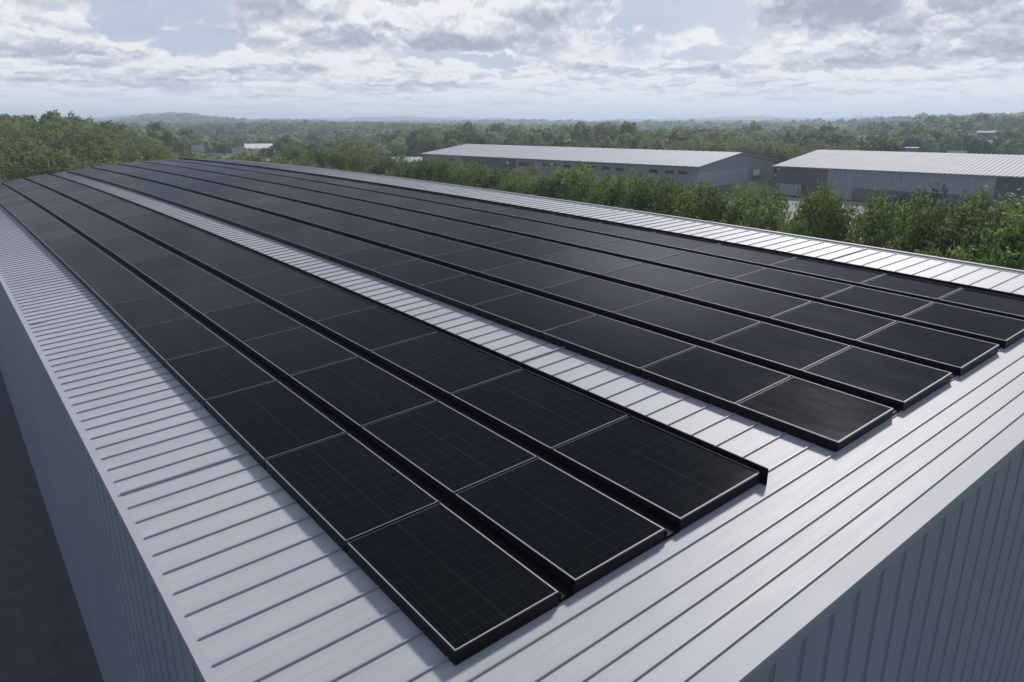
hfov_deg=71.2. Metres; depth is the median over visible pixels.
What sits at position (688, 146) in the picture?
wood tree
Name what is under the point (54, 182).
solar panel
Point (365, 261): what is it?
solar panel
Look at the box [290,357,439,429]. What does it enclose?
solar panel
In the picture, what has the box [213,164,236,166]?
solar panel
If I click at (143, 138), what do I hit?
slope tree
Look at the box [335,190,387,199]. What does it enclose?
solar panel
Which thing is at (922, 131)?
woods
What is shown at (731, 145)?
wood tree
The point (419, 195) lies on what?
solar panel
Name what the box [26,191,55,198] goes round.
solar panel
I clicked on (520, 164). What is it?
window
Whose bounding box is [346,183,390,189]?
solar panel
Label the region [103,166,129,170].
solar panel
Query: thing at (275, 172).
solar panel
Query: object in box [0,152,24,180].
slope tree
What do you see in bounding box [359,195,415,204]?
solar panel
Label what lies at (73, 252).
solar panel
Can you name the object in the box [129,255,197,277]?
solar panel
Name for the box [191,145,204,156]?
house
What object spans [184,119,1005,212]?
ground
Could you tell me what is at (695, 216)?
understory tree
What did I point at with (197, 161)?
solar panel
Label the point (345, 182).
solar panel
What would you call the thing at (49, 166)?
slope tree
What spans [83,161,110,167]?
slope tree
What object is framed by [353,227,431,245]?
solar panel
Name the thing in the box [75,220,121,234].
solar panel
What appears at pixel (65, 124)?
slope tree
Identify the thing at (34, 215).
solar panel
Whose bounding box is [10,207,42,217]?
solar panel
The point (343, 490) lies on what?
solar panel
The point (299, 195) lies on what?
solar panel
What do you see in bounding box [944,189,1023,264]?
leafy tree
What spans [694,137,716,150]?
wood tree
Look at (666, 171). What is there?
window
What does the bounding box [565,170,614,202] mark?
leafy tree
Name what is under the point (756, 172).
window
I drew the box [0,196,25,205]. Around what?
solar panel
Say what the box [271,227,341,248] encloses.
solar panel
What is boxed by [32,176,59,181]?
solar panel
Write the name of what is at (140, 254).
solar panel
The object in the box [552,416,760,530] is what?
solar panel
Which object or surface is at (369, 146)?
tree
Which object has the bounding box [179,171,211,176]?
solar panel
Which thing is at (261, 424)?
solar panel
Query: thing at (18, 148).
slope tree
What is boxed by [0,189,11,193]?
solar panel
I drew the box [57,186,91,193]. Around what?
solar panel
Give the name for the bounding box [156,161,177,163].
solar panel
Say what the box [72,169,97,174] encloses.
solar panel
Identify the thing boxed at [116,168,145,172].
solar panel
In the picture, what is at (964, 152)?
house
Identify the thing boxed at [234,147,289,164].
valley tree
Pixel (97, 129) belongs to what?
slope tree
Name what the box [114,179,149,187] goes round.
solar panel
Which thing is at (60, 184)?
solar panel
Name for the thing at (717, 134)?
tree
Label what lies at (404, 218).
solar panel
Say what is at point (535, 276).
solar panel
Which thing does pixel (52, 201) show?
solar panel
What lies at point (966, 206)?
leafy tree
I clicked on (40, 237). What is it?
solar panel
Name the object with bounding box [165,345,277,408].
solar panel
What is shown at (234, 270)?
solar panel
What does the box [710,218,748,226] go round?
understory tree
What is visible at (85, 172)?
solar panel
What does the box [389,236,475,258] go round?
solar panel
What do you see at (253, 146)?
greenhouse
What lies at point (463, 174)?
leafy tree
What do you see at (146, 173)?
solar panel
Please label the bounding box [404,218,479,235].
solar panel
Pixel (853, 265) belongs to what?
wind deflector
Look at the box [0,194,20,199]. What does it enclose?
solar panel
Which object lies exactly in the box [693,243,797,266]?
solar panel
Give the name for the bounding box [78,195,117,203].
solar panel
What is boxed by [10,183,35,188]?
solar panel
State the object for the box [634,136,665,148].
wood tree
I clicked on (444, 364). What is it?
solar panel
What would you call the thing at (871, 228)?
leafy tree
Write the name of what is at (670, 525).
cable tray
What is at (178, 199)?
solar panel
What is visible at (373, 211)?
solar panel
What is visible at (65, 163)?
slope tree
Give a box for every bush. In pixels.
[725,180,764,208]
[738,179,775,209]
[746,176,790,210]
[855,189,949,239]
[869,183,957,241]
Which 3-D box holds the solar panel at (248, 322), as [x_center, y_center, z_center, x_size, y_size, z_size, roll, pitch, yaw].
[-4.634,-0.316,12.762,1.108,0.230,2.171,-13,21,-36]
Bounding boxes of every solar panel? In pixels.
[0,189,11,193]
[0,191,16,196]
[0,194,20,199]
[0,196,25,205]
[1,200,30,209]
[2,178,24,182]
[4,180,26,184]
[5,203,36,213]
[7,181,31,186]
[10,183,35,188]
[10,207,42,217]
[14,184,40,190]
[15,211,50,223]
[18,187,45,193]
[20,216,57,229]
[22,189,50,195]
[25,174,49,178]
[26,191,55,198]
[27,221,67,235]
[29,175,53,179]
[31,194,62,202]
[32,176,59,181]
[34,228,78,244]
[37,178,65,183]
[37,197,70,206]
[42,180,70,185]
[42,235,88,253]
[43,201,78,209]
[46,181,77,187]
[49,205,87,215]
[51,184,83,190]
[51,243,102,264]
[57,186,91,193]
[57,209,98,220]
[62,253,120,277]
[63,189,98,196]
[65,215,109,227]
[67,168,92,172]
[70,191,108,200]
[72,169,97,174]
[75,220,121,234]
[75,265,137,291]
[76,170,102,175]
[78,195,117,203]
[81,171,107,176]
[86,198,129,208]
[86,227,137,242]
[87,172,116,178]
[90,278,161,310]
[92,164,115,167]
[93,174,122,180]
[95,203,139,213]
[98,165,121,168]
[98,235,153,252]
[100,175,129,182]
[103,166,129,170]
[106,207,155,219]
[107,177,138,185]
[109,167,138,171]
[109,295,191,335]
[112,244,174,263]
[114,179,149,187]
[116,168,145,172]
[117,213,170,226]
[120,162,142,164]
[122,170,153,174]
[123,182,157,190]
[124,162,148,165]
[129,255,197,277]
[130,163,155,166]
[131,171,161,176]
[131,184,169,193]
[131,219,187,233]
[133,317,229,367]
[138,164,164,167]
[138,173,171,178]
[141,187,180,196]
[145,165,173,169]
[146,226,207,243]
[147,175,181,180]
[148,160,170,162]
[148,267,224,294]
[152,167,180,170]
[152,190,195,200]
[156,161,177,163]
[156,177,192,183]
[161,168,192,172]
[163,162,186,164]
[164,194,209,205]
[164,234,231,253]
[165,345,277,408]
[166,179,205,186]
[169,170,201,174]
[171,163,196,166]
[172,282,258,315]
[177,182,219,189]
[177,198,224,210]
[179,164,208,167]
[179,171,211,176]
[184,244,257,265]
[186,161,209,162]
[189,166,215,169]
[189,173,225,178]
[189,185,232,192]
[192,202,242,215]
[195,162,218,163]
[198,167,229,170]
[201,175,239,181]
[202,301,304,343]
[203,163,227,165]
[203,188,250,196]
[205,381,347,469]
[208,207,262,222]
[208,255,288,280]
[209,169,240,172]
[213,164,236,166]
[213,178,253,183]
[218,192,267,201]
[221,170,253,174]
[225,165,252,168]
[226,180,268,187]
[226,213,287,230]
[233,172,268,177]
[234,167,262,170]
[234,196,287,206]
[235,268,329,299]
[241,183,287,191]
[242,326,360,378]
[246,174,282,179]
[247,168,275,171]
[247,220,311,238]
[252,200,310,212]
[258,187,305,195]
[260,170,290,174]
[261,177,300,182]
[265,433,441,552]
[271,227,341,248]
[271,285,379,323]
[273,206,335,218]
[274,172,308,176]
[276,190,327,199]
[277,180,318,186]
[290,174,325,179]
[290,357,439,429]
[294,183,337,189]
[295,195,350,204]
[296,212,363,226]
[299,236,378,260]
[306,177,345,182]
[313,186,359,194]
[316,306,439,353]
[318,199,376,210]
[323,219,396,235]
[325,180,365,185]
[332,247,417,274]
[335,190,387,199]
[343,205,405,217]
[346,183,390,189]
[347,503,559,665]
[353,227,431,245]
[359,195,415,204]
[361,401,539,497]
[368,187,415,194]
[370,259,466,291]
[371,332,524,396]
[372,211,441,225]
[385,200,444,210]
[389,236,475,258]
[393,191,444,199]
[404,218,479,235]
[415,205,479,217]
[417,274,524,312]
[421,195,477,204]
[430,247,528,273]
[442,227,526,246]
[450,212,522,226]
[451,369,631,451]
[452,201,512,211]
[455,458,665,592]
[471,292,598,339]
[480,261,590,291]
[486,237,579,259]
[488,207,553,219]
[489,220,568,236]
[528,214,600,228]
[535,229,621,247]
[538,249,643,275]
[540,277,666,314]
[543,315,698,376]
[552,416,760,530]
[575,222,657,238]
[588,239,684,262]
[602,263,721,295]
[614,297,761,344]
[629,232,720,251]
[641,347,793,412]
[652,252,767,280]
[678,281,813,319]
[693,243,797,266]
[711,322,852,372]
[733,268,854,300]
[735,377,893,451]
[770,257,888,284]
[771,302,898,342]
[802,346,951,410]
[822,286,935,318]
[857,321,999,376]
[861,274,964,300]
[903,303,1023,348]
[939,288,1023,318]
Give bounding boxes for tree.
[0,120,24,138]
[0,126,22,147]
[0,135,55,178]
[0,152,19,180]
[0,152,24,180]
[1,138,57,165]
[1,138,92,178]
[8,124,35,144]
[20,117,70,141]
[20,119,71,147]
[26,130,68,153]
[39,157,75,172]
[40,123,120,164]
[56,117,87,143]
[57,142,103,164]
[75,137,120,168]
[77,123,114,138]
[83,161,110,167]
[89,122,131,147]
[89,129,137,153]
[92,133,134,157]
[93,158,139,165]
[101,139,128,162]
[109,130,149,152]
[123,140,172,162]
[132,143,161,151]
[134,138,179,158]
[135,152,168,161]
[138,133,162,147]
[160,140,198,158]
[176,151,242,159]
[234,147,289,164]
[240,148,291,163]
[245,147,288,163]
[265,154,295,164]
[279,143,305,162]
[284,151,327,168]
[290,145,340,168]
[302,146,329,165]
[324,148,350,170]
[338,150,379,173]
[339,145,371,159]
[341,136,380,160]
[359,162,387,174]
[362,153,401,175]
[384,169,408,178]
[385,154,421,178]
[409,153,438,181]
[415,130,443,156]
[429,155,470,183]
[444,160,482,186]
[463,162,522,193]
[489,169,537,194]
[509,167,532,182]
[517,163,541,178]
[526,169,567,199]
[532,170,547,177]
[541,160,600,201]
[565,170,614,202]
[576,136,600,147]
[582,173,627,207]
[591,120,630,141]
[598,167,654,208]
[609,140,629,148]
[617,167,681,212]
[631,128,655,137]
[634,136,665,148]
[638,136,667,149]
[652,126,679,139]
[656,175,706,217]
[663,142,685,150]
[663,179,733,221]
[667,139,695,150]
[674,208,689,217]
[679,124,705,144]
[684,211,717,221]
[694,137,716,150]
[698,127,730,143]
[699,137,728,151]
[703,188,766,228]
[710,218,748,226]
[717,136,747,150]
[719,187,798,231]
[728,136,762,154]
[756,141,786,175]
[757,140,794,179]
[762,137,795,155]
[774,142,795,158]
[776,177,860,243]
[778,210,811,236]
[792,143,807,157]
[795,148,811,157]
[802,138,831,153]
[836,142,857,150]
[840,184,941,252]
[882,237,958,258]
[901,189,993,256]
[910,245,980,262]
[934,185,1023,255]
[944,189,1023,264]
[947,239,1006,267]
[959,185,1023,269]
[1000,262,1023,269]
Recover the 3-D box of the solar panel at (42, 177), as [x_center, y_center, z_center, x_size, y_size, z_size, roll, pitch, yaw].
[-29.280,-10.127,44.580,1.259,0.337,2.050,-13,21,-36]
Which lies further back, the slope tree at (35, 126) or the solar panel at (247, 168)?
the slope tree at (35, 126)
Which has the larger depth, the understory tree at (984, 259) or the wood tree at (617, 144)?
the wood tree at (617, 144)
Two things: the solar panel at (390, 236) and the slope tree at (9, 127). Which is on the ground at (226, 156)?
the slope tree at (9, 127)
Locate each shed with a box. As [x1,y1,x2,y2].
[392,157,411,168]
[977,131,994,138]
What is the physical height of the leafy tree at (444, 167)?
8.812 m
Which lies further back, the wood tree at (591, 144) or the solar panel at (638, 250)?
the wood tree at (591, 144)
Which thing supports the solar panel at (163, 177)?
on the metal building
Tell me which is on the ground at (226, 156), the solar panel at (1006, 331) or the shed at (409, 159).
the shed at (409, 159)
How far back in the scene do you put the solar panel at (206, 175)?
36.03 m
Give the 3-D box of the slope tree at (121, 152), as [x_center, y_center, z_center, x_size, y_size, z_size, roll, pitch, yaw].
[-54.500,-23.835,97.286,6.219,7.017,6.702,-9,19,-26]
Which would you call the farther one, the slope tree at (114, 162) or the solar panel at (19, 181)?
the slope tree at (114, 162)
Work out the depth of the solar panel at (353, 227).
20.52 m
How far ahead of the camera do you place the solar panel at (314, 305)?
13.51 m
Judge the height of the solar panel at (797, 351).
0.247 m
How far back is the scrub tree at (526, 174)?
114.71 m
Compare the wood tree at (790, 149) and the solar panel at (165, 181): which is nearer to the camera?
the solar panel at (165, 181)
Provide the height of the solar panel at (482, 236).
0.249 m
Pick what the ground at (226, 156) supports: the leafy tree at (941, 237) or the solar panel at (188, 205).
the leafy tree at (941, 237)
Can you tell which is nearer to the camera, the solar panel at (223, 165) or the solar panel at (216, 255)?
the solar panel at (216, 255)
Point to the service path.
(44, 636)
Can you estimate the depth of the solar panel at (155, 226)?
22.72 m
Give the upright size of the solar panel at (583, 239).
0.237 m
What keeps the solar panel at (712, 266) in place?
on the metal building
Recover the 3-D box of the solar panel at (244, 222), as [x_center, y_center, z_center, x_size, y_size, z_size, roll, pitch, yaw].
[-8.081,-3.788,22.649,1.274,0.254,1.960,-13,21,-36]
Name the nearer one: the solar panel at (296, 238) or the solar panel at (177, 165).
the solar panel at (296, 238)
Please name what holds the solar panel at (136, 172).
on the metal building
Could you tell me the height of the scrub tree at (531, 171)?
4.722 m
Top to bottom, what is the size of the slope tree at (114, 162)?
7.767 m
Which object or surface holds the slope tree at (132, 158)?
on the ground at (226, 156)
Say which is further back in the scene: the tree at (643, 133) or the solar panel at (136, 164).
the tree at (643, 133)
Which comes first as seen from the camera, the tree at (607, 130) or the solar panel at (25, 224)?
the solar panel at (25, 224)
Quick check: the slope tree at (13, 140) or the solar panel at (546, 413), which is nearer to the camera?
the solar panel at (546, 413)
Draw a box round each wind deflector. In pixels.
[47,173,768,484]
[178,158,1023,298]
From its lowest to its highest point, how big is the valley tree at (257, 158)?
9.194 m
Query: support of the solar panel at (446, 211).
on the metal building
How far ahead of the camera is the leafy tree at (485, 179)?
53.62 m
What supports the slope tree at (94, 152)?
on the ground at (226, 156)
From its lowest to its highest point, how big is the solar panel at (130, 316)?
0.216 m
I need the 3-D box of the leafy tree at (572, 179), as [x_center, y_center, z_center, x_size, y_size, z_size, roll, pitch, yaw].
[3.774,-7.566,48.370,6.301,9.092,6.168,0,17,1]
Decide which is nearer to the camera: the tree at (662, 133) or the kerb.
the kerb
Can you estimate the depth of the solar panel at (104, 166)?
48.39 m
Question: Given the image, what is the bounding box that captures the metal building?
[0,159,1023,681]
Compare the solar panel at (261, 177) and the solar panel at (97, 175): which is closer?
the solar panel at (261, 177)
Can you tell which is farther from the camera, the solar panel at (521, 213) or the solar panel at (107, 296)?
the solar panel at (521, 213)
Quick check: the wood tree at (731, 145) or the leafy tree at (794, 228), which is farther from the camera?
the wood tree at (731, 145)
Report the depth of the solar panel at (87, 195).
32.04 m
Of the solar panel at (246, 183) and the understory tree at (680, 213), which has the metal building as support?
the solar panel at (246, 183)
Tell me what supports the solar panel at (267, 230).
on the metal building
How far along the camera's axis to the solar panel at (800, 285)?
13.48 m
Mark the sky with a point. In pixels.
(589, 60)
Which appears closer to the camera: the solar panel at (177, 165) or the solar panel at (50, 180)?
the solar panel at (50, 180)
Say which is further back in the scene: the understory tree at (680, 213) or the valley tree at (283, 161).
the valley tree at (283, 161)
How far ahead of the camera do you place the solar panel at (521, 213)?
21.53 m
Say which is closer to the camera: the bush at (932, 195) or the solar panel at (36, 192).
the solar panel at (36, 192)
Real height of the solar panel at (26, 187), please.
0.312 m
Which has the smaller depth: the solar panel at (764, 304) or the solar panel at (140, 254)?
the solar panel at (764, 304)
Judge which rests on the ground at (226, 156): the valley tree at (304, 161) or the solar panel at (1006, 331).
the valley tree at (304, 161)
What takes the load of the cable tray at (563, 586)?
on the metal building
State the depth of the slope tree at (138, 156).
61.70 m
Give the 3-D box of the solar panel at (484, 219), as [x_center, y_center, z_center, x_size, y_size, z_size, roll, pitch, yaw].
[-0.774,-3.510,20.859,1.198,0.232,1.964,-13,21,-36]
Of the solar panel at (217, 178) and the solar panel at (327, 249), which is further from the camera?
the solar panel at (217, 178)
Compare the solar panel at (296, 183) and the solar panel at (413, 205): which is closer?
the solar panel at (413, 205)
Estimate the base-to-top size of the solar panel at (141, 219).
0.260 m
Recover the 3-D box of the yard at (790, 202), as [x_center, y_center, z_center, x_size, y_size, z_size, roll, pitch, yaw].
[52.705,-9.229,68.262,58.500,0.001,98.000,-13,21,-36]
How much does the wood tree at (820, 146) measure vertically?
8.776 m
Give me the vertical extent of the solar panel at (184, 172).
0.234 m
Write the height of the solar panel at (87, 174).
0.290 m
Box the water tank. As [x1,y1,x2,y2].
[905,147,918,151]
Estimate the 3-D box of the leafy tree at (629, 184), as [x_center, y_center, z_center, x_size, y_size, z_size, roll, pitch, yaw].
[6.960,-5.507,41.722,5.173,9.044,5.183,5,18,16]
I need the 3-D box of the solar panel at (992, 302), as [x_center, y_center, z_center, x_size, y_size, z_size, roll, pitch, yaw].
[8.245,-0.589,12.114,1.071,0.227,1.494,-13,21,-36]
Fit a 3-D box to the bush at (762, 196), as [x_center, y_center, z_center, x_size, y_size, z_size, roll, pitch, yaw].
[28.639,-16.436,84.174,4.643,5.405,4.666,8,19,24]
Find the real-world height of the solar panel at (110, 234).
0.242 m
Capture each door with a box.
[752,175,759,185]
[801,185,805,196]
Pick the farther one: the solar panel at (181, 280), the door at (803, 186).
the door at (803, 186)
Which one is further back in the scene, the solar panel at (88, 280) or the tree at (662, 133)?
the tree at (662, 133)
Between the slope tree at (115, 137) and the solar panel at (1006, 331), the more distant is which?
the slope tree at (115, 137)
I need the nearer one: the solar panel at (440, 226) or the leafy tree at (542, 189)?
the solar panel at (440, 226)
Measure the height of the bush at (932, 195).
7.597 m
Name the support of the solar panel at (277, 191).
on the metal building
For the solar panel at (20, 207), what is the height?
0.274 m
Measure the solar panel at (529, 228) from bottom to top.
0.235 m
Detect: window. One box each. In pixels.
[518,162,532,166]
[649,169,657,172]
[665,170,673,173]
[753,169,759,175]
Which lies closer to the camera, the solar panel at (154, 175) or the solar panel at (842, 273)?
the solar panel at (842, 273)
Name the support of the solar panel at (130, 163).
on the metal building
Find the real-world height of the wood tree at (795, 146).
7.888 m
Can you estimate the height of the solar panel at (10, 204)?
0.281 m
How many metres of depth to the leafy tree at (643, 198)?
37.73 m
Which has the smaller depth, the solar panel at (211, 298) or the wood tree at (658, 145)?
the solar panel at (211, 298)
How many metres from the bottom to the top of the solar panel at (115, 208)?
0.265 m
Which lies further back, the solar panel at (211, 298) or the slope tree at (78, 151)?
the slope tree at (78, 151)
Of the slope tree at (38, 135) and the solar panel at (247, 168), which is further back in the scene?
the slope tree at (38, 135)
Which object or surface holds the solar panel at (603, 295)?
on the metal building
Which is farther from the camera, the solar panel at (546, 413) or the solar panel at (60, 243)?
the solar panel at (60, 243)
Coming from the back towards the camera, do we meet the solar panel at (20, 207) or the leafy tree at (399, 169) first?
the leafy tree at (399, 169)
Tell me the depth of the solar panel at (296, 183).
30.98 m
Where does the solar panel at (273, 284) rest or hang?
on the metal building
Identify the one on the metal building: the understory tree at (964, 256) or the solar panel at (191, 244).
the solar panel at (191, 244)
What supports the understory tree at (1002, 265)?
on the ground at (226, 156)
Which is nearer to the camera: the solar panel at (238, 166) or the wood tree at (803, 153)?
the solar panel at (238, 166)
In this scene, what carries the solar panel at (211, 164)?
on the metal building
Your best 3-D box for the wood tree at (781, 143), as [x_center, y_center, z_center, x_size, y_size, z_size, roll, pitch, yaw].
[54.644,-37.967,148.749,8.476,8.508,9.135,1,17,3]
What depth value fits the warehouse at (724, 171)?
120.81 m
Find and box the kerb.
[786,198,885,205]
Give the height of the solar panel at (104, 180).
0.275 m
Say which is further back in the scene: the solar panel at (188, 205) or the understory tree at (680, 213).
the understory tree at (680, 213)
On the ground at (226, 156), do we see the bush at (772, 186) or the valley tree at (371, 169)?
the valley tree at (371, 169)
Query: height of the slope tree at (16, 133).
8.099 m
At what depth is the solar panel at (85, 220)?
25.02 m
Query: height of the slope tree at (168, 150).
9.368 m
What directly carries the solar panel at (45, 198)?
on the metal building
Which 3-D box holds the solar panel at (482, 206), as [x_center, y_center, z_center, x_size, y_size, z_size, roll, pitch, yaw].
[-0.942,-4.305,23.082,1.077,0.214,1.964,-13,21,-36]
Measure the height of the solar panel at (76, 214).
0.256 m
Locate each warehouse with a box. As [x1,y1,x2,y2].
[420,144,777,196]
[772,149,1023,209]
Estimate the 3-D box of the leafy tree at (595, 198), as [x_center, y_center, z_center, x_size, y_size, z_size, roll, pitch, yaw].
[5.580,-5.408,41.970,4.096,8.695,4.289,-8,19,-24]
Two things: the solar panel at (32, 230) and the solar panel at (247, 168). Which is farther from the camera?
the solar panel at (247, 168)
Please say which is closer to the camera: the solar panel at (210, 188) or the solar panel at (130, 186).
the solar panel at (210, 188)
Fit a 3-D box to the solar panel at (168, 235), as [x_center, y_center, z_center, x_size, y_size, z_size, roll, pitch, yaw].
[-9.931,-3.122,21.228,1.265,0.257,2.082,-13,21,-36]
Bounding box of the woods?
[0,109,1023,159]
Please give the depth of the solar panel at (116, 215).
25.83 m
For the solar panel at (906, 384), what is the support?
on the metal building
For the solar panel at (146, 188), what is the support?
on the metal building
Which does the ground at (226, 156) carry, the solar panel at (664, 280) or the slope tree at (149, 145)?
the slope tree at (149, 145)
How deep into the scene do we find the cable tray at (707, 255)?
15.29 m
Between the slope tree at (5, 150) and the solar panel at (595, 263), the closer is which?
the solar panel at (595, 263)
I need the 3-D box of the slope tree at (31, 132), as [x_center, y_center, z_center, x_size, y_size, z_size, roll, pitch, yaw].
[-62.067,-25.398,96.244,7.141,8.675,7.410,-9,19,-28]
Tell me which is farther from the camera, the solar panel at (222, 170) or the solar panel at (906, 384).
the solar panel at (222, 170)
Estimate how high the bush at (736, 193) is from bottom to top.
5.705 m
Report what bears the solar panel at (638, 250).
on the metal building
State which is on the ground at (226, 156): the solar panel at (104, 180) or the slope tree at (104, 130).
the slope tree at (104, 130)
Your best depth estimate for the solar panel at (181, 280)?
15.82 m
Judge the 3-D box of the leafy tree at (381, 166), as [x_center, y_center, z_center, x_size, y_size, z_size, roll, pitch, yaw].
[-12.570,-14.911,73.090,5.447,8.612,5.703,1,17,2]
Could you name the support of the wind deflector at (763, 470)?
on the metal building
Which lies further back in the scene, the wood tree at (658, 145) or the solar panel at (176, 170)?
the wood tree at (658, 145)
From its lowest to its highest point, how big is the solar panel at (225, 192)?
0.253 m
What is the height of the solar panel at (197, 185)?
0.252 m
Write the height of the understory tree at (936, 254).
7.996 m
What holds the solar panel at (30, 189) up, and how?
on the metal building
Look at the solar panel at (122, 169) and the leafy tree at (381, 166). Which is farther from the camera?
the leafy tree at (381, 166)
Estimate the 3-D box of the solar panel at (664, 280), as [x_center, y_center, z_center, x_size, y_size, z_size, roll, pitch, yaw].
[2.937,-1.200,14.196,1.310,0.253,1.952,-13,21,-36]
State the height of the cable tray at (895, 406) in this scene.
0.543 m
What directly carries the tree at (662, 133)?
on the ground at (226, 156)
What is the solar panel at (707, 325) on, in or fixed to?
on the metal building
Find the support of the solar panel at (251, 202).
on the metal building
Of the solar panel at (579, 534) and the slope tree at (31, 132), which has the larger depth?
the slope tree at (31, 132)
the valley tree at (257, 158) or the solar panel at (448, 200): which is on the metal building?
the solar panel at (448, 200)
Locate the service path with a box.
[0,370,103,681]
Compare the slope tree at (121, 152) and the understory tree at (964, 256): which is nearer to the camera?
the understory tree at (964, 256)
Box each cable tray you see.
[0,182,574,602]
[25,178,680,539]
[93,168,901,415]
[117,164,957,378]
[145,162,1001,348]
[167,160,1023,319]
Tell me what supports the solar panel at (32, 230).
on the metal building
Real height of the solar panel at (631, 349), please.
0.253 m
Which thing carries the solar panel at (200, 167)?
on the metal building
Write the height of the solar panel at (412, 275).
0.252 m
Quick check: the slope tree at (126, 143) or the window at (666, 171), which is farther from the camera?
the window at (666, 171)
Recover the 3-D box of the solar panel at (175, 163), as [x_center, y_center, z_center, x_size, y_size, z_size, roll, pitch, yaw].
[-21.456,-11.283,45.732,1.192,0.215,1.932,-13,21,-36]
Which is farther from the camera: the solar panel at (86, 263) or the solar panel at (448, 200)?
the solar panel at (448, 200)
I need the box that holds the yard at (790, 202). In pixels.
[708,198,991,240]
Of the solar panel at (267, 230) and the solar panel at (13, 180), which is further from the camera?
the solar panel at (13, 180)
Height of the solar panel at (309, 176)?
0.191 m
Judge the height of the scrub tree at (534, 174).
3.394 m
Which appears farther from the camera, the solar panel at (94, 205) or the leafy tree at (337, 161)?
the leafy tree at (337, 161)
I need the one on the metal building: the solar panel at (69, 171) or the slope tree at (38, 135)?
the solar panel at (69, 171)
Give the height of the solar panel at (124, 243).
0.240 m
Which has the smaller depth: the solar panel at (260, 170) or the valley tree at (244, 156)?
the solar panel at (260, 170)
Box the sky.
[0,0,1023,120]
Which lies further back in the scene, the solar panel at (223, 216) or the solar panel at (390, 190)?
the solar panel at (390, 190)
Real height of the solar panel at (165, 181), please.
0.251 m
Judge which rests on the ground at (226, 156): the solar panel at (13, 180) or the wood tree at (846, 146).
the wood tree at (846, 146)
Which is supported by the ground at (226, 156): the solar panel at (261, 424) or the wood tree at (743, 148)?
the wood tree at (743, 148)
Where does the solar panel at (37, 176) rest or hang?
on the metal building
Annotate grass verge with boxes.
[785,197,898,205]
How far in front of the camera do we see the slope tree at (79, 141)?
87.23 m
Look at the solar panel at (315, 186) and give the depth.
29.55 m
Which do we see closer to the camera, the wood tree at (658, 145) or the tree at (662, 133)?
the wood tree at (658, 145)
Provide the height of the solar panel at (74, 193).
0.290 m
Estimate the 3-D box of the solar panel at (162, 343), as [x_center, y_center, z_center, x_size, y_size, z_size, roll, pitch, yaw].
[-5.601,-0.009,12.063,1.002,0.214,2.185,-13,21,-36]
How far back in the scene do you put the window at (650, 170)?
112.30 m
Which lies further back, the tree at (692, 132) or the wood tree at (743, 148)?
the tree at (692, 132)
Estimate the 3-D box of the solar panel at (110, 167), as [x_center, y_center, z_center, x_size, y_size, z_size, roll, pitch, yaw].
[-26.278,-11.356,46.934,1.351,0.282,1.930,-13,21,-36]
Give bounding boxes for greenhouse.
[244,143,271,151]
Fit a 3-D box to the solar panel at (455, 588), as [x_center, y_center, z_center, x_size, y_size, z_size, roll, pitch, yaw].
[-0.546,1.939,5.998,0.996,0.200,1.709,-13,21,-36]
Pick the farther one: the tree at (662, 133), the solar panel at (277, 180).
the tree at (662, 133)
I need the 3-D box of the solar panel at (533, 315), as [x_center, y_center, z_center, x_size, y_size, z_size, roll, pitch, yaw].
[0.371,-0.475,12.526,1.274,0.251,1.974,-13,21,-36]
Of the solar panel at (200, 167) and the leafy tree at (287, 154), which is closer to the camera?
the solar panel at (200, 167)
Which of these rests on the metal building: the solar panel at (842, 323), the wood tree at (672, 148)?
the solar panel at (842, 323)
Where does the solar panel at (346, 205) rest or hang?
on the metal building
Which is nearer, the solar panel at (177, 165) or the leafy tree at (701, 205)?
the leafy tree at (701, 205)
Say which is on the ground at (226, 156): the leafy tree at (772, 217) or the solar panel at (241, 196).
the leafy tree at (772, 217)
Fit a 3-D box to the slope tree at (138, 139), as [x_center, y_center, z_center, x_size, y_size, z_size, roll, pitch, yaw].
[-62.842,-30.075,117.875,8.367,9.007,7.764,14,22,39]
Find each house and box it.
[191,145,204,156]
[232,148,246,159]
[947,150,966,153]
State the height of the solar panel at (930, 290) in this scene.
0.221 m
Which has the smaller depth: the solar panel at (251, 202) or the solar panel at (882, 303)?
the solar panel at (882, 303)
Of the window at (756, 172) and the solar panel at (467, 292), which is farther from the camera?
the window at (756, 172)
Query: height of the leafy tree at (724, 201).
8.643 m
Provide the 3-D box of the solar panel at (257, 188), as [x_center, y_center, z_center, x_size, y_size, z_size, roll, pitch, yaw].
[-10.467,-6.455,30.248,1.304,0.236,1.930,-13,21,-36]
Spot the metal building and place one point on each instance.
(196, 543)
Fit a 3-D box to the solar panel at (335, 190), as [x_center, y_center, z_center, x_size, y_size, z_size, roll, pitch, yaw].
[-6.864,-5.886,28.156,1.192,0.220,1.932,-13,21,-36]
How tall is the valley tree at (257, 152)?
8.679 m
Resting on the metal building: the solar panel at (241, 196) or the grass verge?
the solar panel at (241, 196)
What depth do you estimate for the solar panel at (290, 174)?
34.70 m
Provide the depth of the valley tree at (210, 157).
64.04 m
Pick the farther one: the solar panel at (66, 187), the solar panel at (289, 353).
the solar panel at (66, 187)
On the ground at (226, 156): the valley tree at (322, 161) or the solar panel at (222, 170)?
the valley tree at (322, 161)
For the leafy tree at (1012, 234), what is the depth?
20.29 m
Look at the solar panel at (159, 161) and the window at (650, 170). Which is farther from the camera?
the window at (650, 170)
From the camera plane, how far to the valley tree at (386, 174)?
67.79 m
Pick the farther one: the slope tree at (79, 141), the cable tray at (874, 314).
the slope tree at (79, 141)
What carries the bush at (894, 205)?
on the yard at (790, 202)
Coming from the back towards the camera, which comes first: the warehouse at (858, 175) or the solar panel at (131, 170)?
the warehouse at (858, 175)
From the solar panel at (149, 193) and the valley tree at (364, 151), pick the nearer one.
the solar panel at (149, 193)
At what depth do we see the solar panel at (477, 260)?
16.14 m
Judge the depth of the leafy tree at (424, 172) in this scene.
63.45 m

